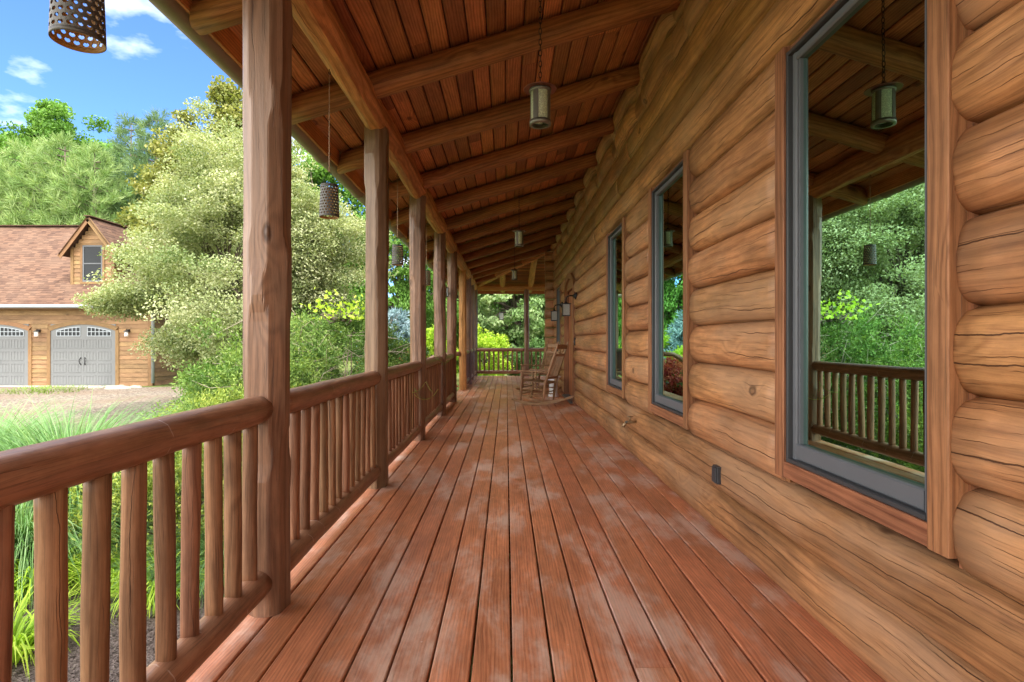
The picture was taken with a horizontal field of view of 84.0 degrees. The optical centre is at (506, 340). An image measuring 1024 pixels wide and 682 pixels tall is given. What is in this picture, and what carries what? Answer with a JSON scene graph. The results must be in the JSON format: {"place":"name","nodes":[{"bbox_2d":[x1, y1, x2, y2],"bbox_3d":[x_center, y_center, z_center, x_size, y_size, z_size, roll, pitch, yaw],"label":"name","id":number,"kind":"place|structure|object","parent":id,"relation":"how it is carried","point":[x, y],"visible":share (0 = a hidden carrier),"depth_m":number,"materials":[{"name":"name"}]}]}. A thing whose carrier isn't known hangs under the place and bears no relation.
{"place":"outdoors","nodes":[
{"label":"outdoors","id":0,"kind":"place"},
{"bbox_2d":[0,386,105,386],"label":"concrete apron","id":1,"kind":"object","parent":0,"point":[37,386],"visible":0.2,"depth_m":19.57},
{"bbox_2d":[0,384,122,394],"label":"lawn grass","id":2,"kind":"structure","parent":0,"point":[44,390],"depth_m":17.71,"materials":[{"name":"green plant"}]},
{"bbox_2d":[0,386,188,436],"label":"gravel drive","id":3,"kind":"structure","parent":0,"point":[131,395],"depth_m":14.96,"materials":[{"name":"beige gravel"}]},
{"bbox_2d":[104,386,130,388],"bbox_3d":[-12.719,1.560,18.585,0.748,0.176,0.698,0,0,-42],"label":"fieldstone","id":4,"kind":"object","parent":3,"relation":"on","point":[118,387],"visible":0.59,"depth_m":18.45,"materials":[{"name":"grey stone"}]},
{"bbox_2d":[129,385,141,387],"bbox_3d":[-12.300,1.560,18.900,0.456,0.177,0.290,0,0,0],"label":"fieldstone","id":5,"kind":"object","parent":3,"relation":"on","point":[135,386],"visible":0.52,"depth_m":18.80,"materials":[{"name":"grey stone"}]},
{"bbox_2d":[14,478,201,609],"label":"ornamental grass","id":6,"kind":"object","parent":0,"point":[20,534],"depth_m":4.06,"materials":[{"name":"green plant"}]},
{"bbox_2d":[0,380,224,574],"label":"ornamental grass","id":7,"kind":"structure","parent":0,"point":[18,438],"depth_m":5.84,"materials":[{"name":"green plant"}]},
{"bbox_2d":[80,510,223,616],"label":"ornamental grass","id":8,"kind":"object","parent":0,"point":[202,555],"depth_m":3.95,"materials":[{"name":"green plant"}]},
{"bbox_2d":[0,0,429,296],"label":"sky","id":9,"kind":"structure","parent":0,"point":[147,62],"materials":[{"name":"blue"}]},
{"bbox_2d":[142,359,553,681],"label":"lawn","id":10,"kind":"structure","parent":0,"point":[342,369],"depth_m":18.93,"materials":[{"name":"green plant"}]},
{"bbox_2d":[0,150,25,210],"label":"pine tree","id":11,"kind":"object","parent":10,"relation":"on","point":[4,176],"visible":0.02,"depth_m":35.13,"materials":[{"name":"green plant"}]},
{"bbox_2d":[0,136,60,224],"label":"pine tree","id":12,"kind":"object","parent":10,"relation":"on","point":[16,150],"visible":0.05,"depth_m":33.09,"materials":[{"name":"green plant"}]},
{"bbox_2d":[0,129,125,224],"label":"pine tree","id":13,"kind":"object","parent":10,"relation":"on","point":[40,173],"visible":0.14,"depth_m":31.61,"materials":[{"name":"green plant"}]},
{"bbox_2d":[0,97,135,201],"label":"broadleaf tree","id":14,"kind":"object","parent":10,"relation":"on","point":[44,117],"visible":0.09,"depth_m":40.29,"materials":[{"name":"green plant"}]},
{"bbox_2d":[9,139,139,224],"bbox_3d":[-23.373,-4.767,31.694,11.128,13.054,10.988,0,0,27],"label":"pine tree","id":15,"kind":"object","parent":10,"relation":"on","point":[93,176],"visible":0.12,"depth_m":30.63,"materials":[{"name":"green plant"}]},
{"bbox_2d":[0,215,203,385],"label":"garage","id":16,"kind":"structure","parent":10,"relation":"on","point":[45,270],"depth_m":19.99,"materials":[{"name":"beige wood"}]},
{"bbox_2d":[0,321,31,385],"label":"garage door","id":17,"kind":"structure","parent":16,"relation":"in","point":[15,338],"depth_m":19.98,"materials":[{"name":"grey"}]},
{"bbox_2d":[33,329,40,335],"bbox_3d":[-16.390,-0.286,19.848,0.190,0.251,0.225,0,0,0],"label":"garage lantern","id":18,"kind":"object","parent":16,"relation":"attached to","point":[36,331],"visible":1,"depth_m":19.79,"materials":[{"name":"white glass"}]},
{"bbox_2d":[47,321,118,385],"bbox_3d":[-14.860,0.432,19.979,2.520,2.285,0.142,0,0,0],"label":"garage door","id":19,"kind":"structure","parent":16,"relation":"in","point":[79,353],"depth_m":19.98,"materials":[{"name":"grey"}]},
{"bbox_2d":[123,329,129,335],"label":"garage lantern","id":20,"kind":"object","parent":16,"relation":"attached to","point":[126,331],"visible":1,"depth_m":19.79,"materials":[{"name":"white glass"}]},
{"bbox_2d":[11,493,223,681],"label":"mulch bed","id":21,"kind":"object","parent":10,"relation":"on","point":[19,676],"depth_m":3.26,"materials":[{"name":"brown wood"}]},
{"bbox_2d":[0,387,117,449],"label":"ornamental grass","id":22,"kind":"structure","parent":21,"relation":"on","point":[30,424],"depth_m":6.98,"materials":[{"name":"green plant"}]},
{"bbox_2d":[12,580,113,680],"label":"daylily","id":23,"kind":"object","parent":21,"relation":"on","point":[23,639],"visible":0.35,"depth_m":3.21,"materials":[{"name":"green plant"}]},
{"bbox_2d":[14,537,119,615],"bbox_3d":[-3.279,1.545,3.982,1.152,0.389,1.190,0,0,-19],"label":"daylily","id":24,"kind":"object","parent":21,"relation":"on","point":[26,588],"visible":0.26,"depth_m":3.81,"materials":[{"name":"green plant"}]},
{"bbox_2d":[68,536,180,600],"bbox_3d":[-2.740,1.606,4.115,0.954,0.267,1.039,0,0,0],"label":"daylily","id":25,"kind":"object","parent":21,"relation":"on","point":[114,568],"visible":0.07,"depth_m":3.95,"materials":[{"name":"green plant"}]},
{"bbox_2d":[15,433,242,566],"bbox_3d":[-2.817,1.292,4.984,2.144,1.176,2.172,0,0,0],"label":"golden juniper","id":26,"kind":"object","parent":21,"relation":"on","point":[178,464],"visible":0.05,"depth_m":4.39,"materials":[{"name":"green plant"}]},
{"bbox_2d":[70,549,204,618],"bbox_3d":[-2.340,1.583,3.834,0.958,0.314,0.971,0,0,0],"label":"daylily","id":27,"kind":"object","parent":21,"relation":"on","point":[151,596],"visible":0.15,"depth_m":3.72,"materials":[{"name":"green plant"}]},
{"bbox_2d":[146,378,300,502],"bbox_3d":[-2.925,1.052,6.721,2.422,1.393,2.255,0,0,0],"label":"golden juniper","id":28,"kind":"object","parent":21,"relation":"on","point":[213,401],"visible":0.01,"depth_m":6.40,"materials":[{"name":"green plant"}]},
{"bbox_2d":[176,345,292,410],"bbox_3d":[-5.098,0.852,11.177,2.727,1.799,2.378,0,0,0],"label":"green shrub","id":29,"kind":"object","parent":21,"relation":"on","point":[191,369],"visible":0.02,"depth_m":10.92,"materials":[{"name":"green plant"}]},
{"bbox_2d":[133,311,353,441],"bbox_3d":[-3.248,0.934,7.916,3.298,2.741,2.818,0,0,11],"label":"yew shrub","id":30,"kind":"object","parent":21,"relation":"on","point":[234,363],"visible":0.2,"depth_m":7.54,"materials":[{"name":"green plant"}]},
{"bbox_2d":[290,295,409,386],"bbox_3d":[-2.591,0.509,9.181,3.544,2.632,2.911,0,0,37],"label":"yew shrub","id":31,"kind":"object","parent":21,"relation":"on","point":[394,351],"visible":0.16,"depth_m":9.25,"materials":[{"name":"green plant"}]},
{"bbox_2d":[299,288,364,326],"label":"vine leaves","id":32,"kind":"object","parent":31,"relation":"on","point":[345,318],"visible":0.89,"depth_m":8.97,"materials":[{"name":"yellow plant"}]},
{"bbox_2d":[349,337,433,373],"bbox_3d":[-2.308,1.056,11.997,2.406,2.330,3.562,0,0,0],"label":"green shrub","id":33,"kind":"object","parent":21,"relation":"on","point":[403,342],"visible":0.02,"depth_m":11.72,"materials":[{"name":"green plant"}]},
{"bbox_2d":[97,109,155,213],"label":"pine tree","id":34,"kind":"object","parent":10,"relation":"on","point":[124,131],"visible":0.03,"depth_m":36.41,"materials":[{"name":"green plant"}]},
{"bbox_2d":[99,106,171,224],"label":"pine tree","id":35,"kind":"object","parent":10,"relation":"on","point":[136,158],"visible":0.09,"depth_m":33.19,"materials":[{"name":"green plant"}]},
{"bbox_2d":[114,75,242,307],"bbox_3d":[-10.569,-3.939,20.773,6.041,11.163,4.710,0,0,-19],"label":"olive tree","id":36,"kind":"object","parent":10,"relation":"on","point":[228,97],"visible":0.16,"depth_m":19.79,"materials":[{"name":"green plant"}]},
{"bbox_2d":[71,96,398,384],"bbox_3d":[-5.920,-1.608,12.775,5.495,6.654,6.291,0,0,39],"label":"variegated tree","id":37,"kind":"object","parent":10,"relation":"on","point":[203,211],"visible":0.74,"depth_m":11.78,"materials":[{"name":"green plant"}]},
{"bbox_2d":[239,140,396,379],"bbox_3d":[-7.921,-3.967,22.758,7.762,11.221,7.042,0,0,0],"label":"green tree","id":38,"kind":"object","parent":10,"relation":"on","point":[316,173],"visible":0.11,"depth_m":22.12,"materials":[{"name":"green plant"}]},
{"bbox_2d":[338,234,458,363],"bbox_3d":[-5.005,-3.423,26.367,6.553,10.495,5.694,0,0,-26],"label":"green tree","id":39,"kind":"object","parent":10,"relation":"on","point":[400,288],"visible":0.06,"depth_m":24.95,"materials":[{"name":"green plant"}]},
{"bbox_2d":[388,306,429,354],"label":"blue spruce","id":40,"kind":"object","parent":10,"relation":"on","point":[403,324],"visible":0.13,"depth_m":19.37,"materials":[{"name":"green plant"}]},
{"bbox_2d":[426,324,446,355],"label":"lime shrub","id":41,"kind":"object","parent":10,"relation":"on","point":[430,339],"visible":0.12,"depth_m":20.11,"materials":[{"name":"green plant"}]},
{"bbox_2d":[389,245,503,365],"bbox_3d":[-2.754,-3.183,30.718,6.423,10.104,5.691,0,0,38],"label":"green tree","id":42,"kind":"object","parent":10,"relation":"on","point":[457,332],"visible":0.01,"depth_m":30.04,"materials":[{"name":"green plant"}]},
{"bbox_2d":[456,324,514,376],"bbox_3d":[-0.880,0.591,22.395,2.672,2.859,2.449,0,0,0],"label":"lime shrub","id":43,"kind":"object","parent":10,"relation":"on","point":[493,342],"visible":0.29,"depth_m":22.02,"materials":[{"name":"green plant"}]},
{"bbox_2d":[457,294,544,368],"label":"background tree","id":44,"kind":"object","parent":10,"relation":"on","point":[512,322],"visible":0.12,"depth_m":28.75,"materials":[{"name":"green plant"}]},
{"bbox_2d":[506,336,544,375],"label":"green shrub","id":45,"kind":"object","parent":10,"relation":"on","point":[535,344],"visible":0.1,"depth_m":22.36,"materials":[{"name":"green plant"}]},
{"bbox_2d":[535,294,544,344],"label":"background tree","id":46,"kind":"object","parent":10,"relation":"on","point":[543,311],"depth_m":29.46,"materials":[{"name":"green plant"}]},
{"label":"ground","id":47,"kind":"structure","parent":0,"visible":0},
{"bbox_2d":[291,280,538,359],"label":"distant wood","id":48,"kind":"object","parent":47,"relation":"on","point":[392,301],"depth_m":47.33,"materials":[{"name":"green plant"}]},
{"bbox_2d":[437,377,549,654],"bbox_3d":[2.410,1.541,7.470,7.180,0.678,22.940,0,0,0],"label":"deck framing","id":49,"kind":"object","parent":47,"relation":"on","point":[509,548],"depth_m":3.12,"materials":[{"name":"brown wood"}]},
{"bbox_2d":[186,376,884,681],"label":"deck","id":50,"kind":"structure","parent":49,"relation":"on","point":[646,574],"depth_m":2.72,"materials":[{"name":"brown wood"}]},
{"bbox_2d":[242,0,292,617],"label":"porch post","id":51,"kind":"object","parent":50,"relation":"on","point":[267,142],"visible":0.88,"depth_m":2.41,"materials":[{"name":"brown wood"}]},
{"bbox_2d":[0,396,273,681],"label":"railing","id":52,"kind":"object","parent":51,"relation":"attached to","point":[44,476],"visible":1,"depth_m":1.57,"materials":[{"name":"brown wood"}]},
{"bbox_2d":[289,371,380,570],"bbox_3d":[-1.038,0.655,3.515,0.126,0.856,1.960,0,0,0],"label":"railing","id":53,"kind":"object","parent":51,"relation":"attached to","point":[335,471],"visible":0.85,"depth_m":3.21,"materials":[{"name":"brown wood"}]},
{"bbox_2d":[364,126,388,488],"bbox_3d":[-1.040,-0.270,4.549,0.202,2.860,0.203,0,0,0],"label":"porch post","id":54,"kind":"object","parent":50,"relation":"on","point":[376,161],"visible":0.74,"depth_m":4.48,"materials":[{"name":"brown wood"}]},
{"bbox_2d":[388,361,421,465],"bbox_3d":[-1.040,0.655,5.625,0.124,0.856,2.041,0,0,0],"label":"railing","id":55,"kind":"object","parent":54,"relation":"attached to","point":[404,429],"visible":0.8,"depth_m":5.59,"materials":[{"name":"brown wood"}]},
{"bbox_2d":[412,382,438,399],"bbox_3d":[-0.905,0.556,6.309,0.275,0.214,0.373,0,0,0],"label":"vine tendril","id":56,"kind":"object","parent":55,"relation":"attached to","point":[421,397],"visible":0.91,"depth_m":6.27},
{"bbox_2d":[409,195,426,440],"bbox_3d":[-1.042,-0.270,6.696,0.199,2.860,0.188,0,0,28],"label":"porch post","id":57,"kind":"object","parent":50,"relation":"on","point":[417,245],"visible":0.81,"depth_m":6.62,"materials":[{"name":"brown wood"}]},
{"bbox_2d":[433,232,445,415],"bbox_3d":[-1.042,-0.270,8.908,0.205,2.860,0.200,0,0,0],"label":"porch post","id":58,"kind":"object","parent":50,"relation":"on","point":[439,280],"visible":0.87,"depth_m":8.83,"materials":[{"name":"brown wood"}]},
{"bbox_2d":[425,356,442,426],"bbox_3d":[-1.040,0.655,7.805,0.124,0.855,2.101,0,0,0],"label":"railing","id":59,"kind":"object","parent":58,"relation":"attached to","point":[434,407],"visible":0.66,"depth_m":7.86,"materials":[{"name":"brown wood"}]},
{"bbox_2d":[446,353,453,404],"bbox_3d":[-1.038,0.656,9.900,0.125,0.855,1.872,0,0,0],"label":"railing","id":60,"kind":"object","parent":58,"relation":"attached to","point":[449,382],"visible":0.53,"depth_m":10.13,"materials":[{"name":"brown wood"}]},
{"bbox_2d":[447,252,456,401],"bbox_3d":[-1.035,-0.270,10.889,0.198,2.860,0.192,0,0,-40],"label":"porch post","id":61,"kind":"object","parent":50,"relation":"on","point":[451,299],"visible":0.83,"depth_m":10.82,"materials":[{"name":"brown wood"}]},
{"bbox_2d":[459,269,466,389],"bbox_3d":[-1.044,-0.270,13.589,0.192,2.860,0.204,0,0,0],"label":"porch post","id":62,"kind":"object","parent":50,"relation":"on","point":[462,334],"visible":0.99,"depth_m":13.51,"materials":[{"name":"brown wood"}]},
{"bbox_2d":[466,278,471,383],"bbox_3d":[-1.040,-0.270,15.380,0.201,2.860,0.199,0,0,0],"label":"porch post","id":63,"kind":"object","parent":50,"relation":"on","point":[468,313],"visible":0.56,"depth_m":15.30,"materials":[{"name":"brown wood"}]},
{"bbox_2d":[466,350,469,381],"bbox_3d":[-1.041,0.656,14.485,0.122,0.856,1.681,0,0,0],"label":"railing","id":64,"kind":"object","parent":63,"relation":"attached to","point":[467,359],"visible":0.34,"depth_m":14.90,"materials":[{"name":"brown wood"}]},
{"bbox_2d":[471,284,474,379],"bbox_3d":[-1.039,-0.270,17.050,0.206,2.860,0.205,0,0,0],"label":"porch post","id":65,"kind":"object","parent":50,"relation":"on","point":[473,323],"visible":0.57,"depth_m":16.98,"materials":[{"name":"brown wood"}]},
{"bbox_2d":[474,290,477,375],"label":"porch post","id":66,"kind":"object","parent":50,"relation":"on","point":[476,326],"visible":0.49,"depth_m":18.73,"materials":[{"name":"brown wood"}]},
{"bbox_2d":[524,289,528,375],"bbox_3d":[0.670,-0.270,18.793,0.191,2.860,0.188,0,0,0],"label":"porch post","id":67,"kind":"object","parent":50,"relation":"on","point":[526,326],"visible":0.92,"depth_m":18.71,"materials":[{"name":"brown wood"}]},
{"bbox_2d":[477,348,524,373],"bbox_3d":[-0.185,0.656,18.790,1.601,0.856,0.124,0,0,0],"label":"railing","id":68,"kind":"object","parent":67,"relation":"attached to","point":[498,371],"visible":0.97,"depth_m":18.76,"materials":[{"name":"brown wood"}]},
{"bbox_2d":[529,348,544,372],"bbox_3d":[1.635,0.654,18.790,1.821,0.855,0.125,0,0,0],"label":"railing","id":69,"kind":"object","parent":67,"relation":"attached to","point":[535,350],"visible":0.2,"depth_m":18.76,"materials":[{"name":"brown wood"}]},
{"bbox_2d":[515,341,561,392],"bbox_3d":[0.774,0.576,12.786,1.030,1.145,0.542,0,0,-34],"label":"rocking chair","id":70,"kind":"object","parent":50,"relation":"on","point":[543,361],"visible":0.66,"depth_m":12.86,"materials":[{"name":"brown wood"}]},
{"bbox_2d":[511,341,573,404],"bbox_3d":[0.668,0.576,10.390,1.030,1.145,0.542,0,0,27],"label":"rocking chair","id":71,"kind":"object","parent":50,"relation":"on","point":[556,359],"visible":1,"depth_m":10.30,"materials":[{"name":"brown wood"}]},
{"bbox_2d":[545,375,560,396],"bbox_3d":[0.980,0.943,11.850,0.330,0.435,0.330,0,0,0],"label":"side table","id":72,"kind":"object","parent":50,"relation":"on","point":[551,389],"visible":0.5,"depth_m":11.78,"materials":[{"name":"white paint"}]},
{"bbox_2d":[544,0,1023,681],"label":"log house","id":73,"kind":"structure","parent":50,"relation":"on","point":[784,258],"depth_m":2.21,"materials":[{"name":"brown wood"}]},
{"bbox_2d":[148,0,680,295],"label":"porch roof","id":74,"kind":"structure","parent":73,"relation":"attached to","point":[435,88],"depth_m":4.91,"materials":[{"name":"wood"}]},
{"bbox_2d":[48,0,106,53],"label":"perforated lantern","id":75,"kind":"object","parent":74,"relation":"hanging from","point":[94,21],"visible":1,"depth_m":1.44,"materials":[{"name":"metal"}]},
{"bbox_2d":[319,69,338,218],"bbox_3d":[-1.095,-1.232,3.520,0.120,0.935,0.120,0,0,23],"label":"perforated lantern","id":76,"kind":"object","parent":74,"relation":"hanging from","point":[329,201],"visible":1,"depth_m":3.49,"materials":[{"name":"black metal"}]},
{"bbox_2d":[392,173,403,265],"bbox_3d":[-1.095,-1.232,5.730,0.120,0.935,0.120,0,0,-7],"label":"perforated lantern","id":77,"kind":"object","parent":74,"relation":"hanging from","point":[396,247],"visible":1,"depth_m":5.70,"materials":[{"name":"black metal"}]},
{"bbox_2d":[426,218,430,285],"bbox_3d":[-1.095,-1.232,7.800,0.120,0.935,0.120,0,0,-1],"label":"perforated lantern","id":78,"kind":"object","parent":74,"relation":"hanging from","point":[428,279],"visible":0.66,"depth_m":7.80,"materials":[{"name":"black metal"}]},
{"bbox_2d":[498,311,503,319],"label":"hanging lantern","id":79,"kind":"object","parent":74,"relation":"hanging from","point":[501,315],"visible":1,"depth_m":18.68,"materials":[{"name":"white glass"}]},
{"bbox_2d":[510,247,518,279],"bbox_3d":[0.188,-1.839,12.900,0.208,0.918,0.208,0,0,0],"label":"pendant lantern","id":80,"kind":"object","parent":74,"relation":"hanging from","point":[514,273],"visible":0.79,"depth_m":12.85,"materials":[{"name":"grey metal"}]},
{"bbox_2d":[512,191,525,246],"bbox_3d":[0.188,-1.843,8.360,0.208,0.906,0.208,0,0,0],"label":"pendant lantern","id":81,"kind":"object","parent":74,"relation":"hanging from","point":[519,232],"visible":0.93,"depth_m":8.31,"materials":[{"name":"grey metal"}]},
{"bbox_2d":[524,0,556,128],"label":"pendant lantern","id":82,"kind":"object","parent":74,"relation":"hanging from","point":[540,92],"visible":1,"depth_m":3.50,"materials":[{"name":"grey metal"}]},
{"bbox_2d":[550,302,562,320],"bbox_3d":[1.116,-0.653,12.620,0.278,0.423,0.165,0,0,0],"label":"wall lantern","id":83,"kind":"object","parent":73,"relation":"attached to","point":[554,315],"depth_m":12.56,"materials":[{"name":"beige glass"}]},
{"bbox_2d":[556,284,563,366],"bbox_3d":[1.313,-0.346,13.500,0.174,1.972,1.002,0,0,0],"label":"window","id":84,"kind":"structure","parent":73,"relation":"in","point":[558,290],"depth_m":13.85,"materials":[{"name":"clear glass"}]},
{"bbox_2d":[561,292,576,315],"bbox_3d":[1.116,-0.653,10.100,0.278,0.423,0.165,0,0,0],"label":"wall lantern","id":85,"kind":"object","parent":73,"relation":"attached to","point":[566,308],"depth_m":10.04,"materials":[{"name":"black metal"}]},
{"bbox_2d":[562,267,576,403],"bbox_3d":[1.290,-0.100,11.300,0.220,2.520,1.702,0,0,0],"label":"door","id":86,"kind":"structure","parent":73,"relation":"in","point":[569,321],"depth_m":11.79,"materials":[{"name":"brown wood"}]},
{"bbox_2d":[606,217,631,398],"bbox_3d":[1.313,-0.346,6.480,0.174,1.972,1.042,0,0,0],"label":"window","id":87,"kind":"structure","parent":73,"relation":"in","point":[616,257],"depth_m":6.62,"materials":[{"name":"clear glass"}]},
{"bbox_2d":[622,416,636,426],"bbox_3d":[1.191,0.773,5.449,0.158,0.108,0.078,0,0,-20],"label":"garden tap","id":88,"kind":"object","parent":73,"relation":"attached to","point":[630,421],"visible":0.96,"depth_m":5.44,"materials":[{"name":"gold metal"}]},
{"bbox_2d":[648,150,698,434],"bbox_3d":[1.313,-0.346,4.395,0.174,1.972,1.052,0,0,0],"label":"window","id":89,"kind":"structure","parent":73,"relation":"in","point":[670,214],"depth_m":4.42,"materials":[{"name":"clear glass"}]},
{"bbox_2d":[712,464,720,484],"bbox_3d":[1.237,0.783,3.340,0.042,0.100,0.076,0,0,0],"label":"outlet cover","id":90,"kind":"object","parent":73,"relation":"attached to","point":[716,473],"visible":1,"depth_m":3.31,"materials":[{"name":"grey plastic"}]},
{"bbox_2d":[775,0,979,569],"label":"window","id":91,"kind":"structure","parent":73,"relation":"in","point":[870,217],"depth_m":1.99,"materials":[{"name":"clear glass"}]}
]}

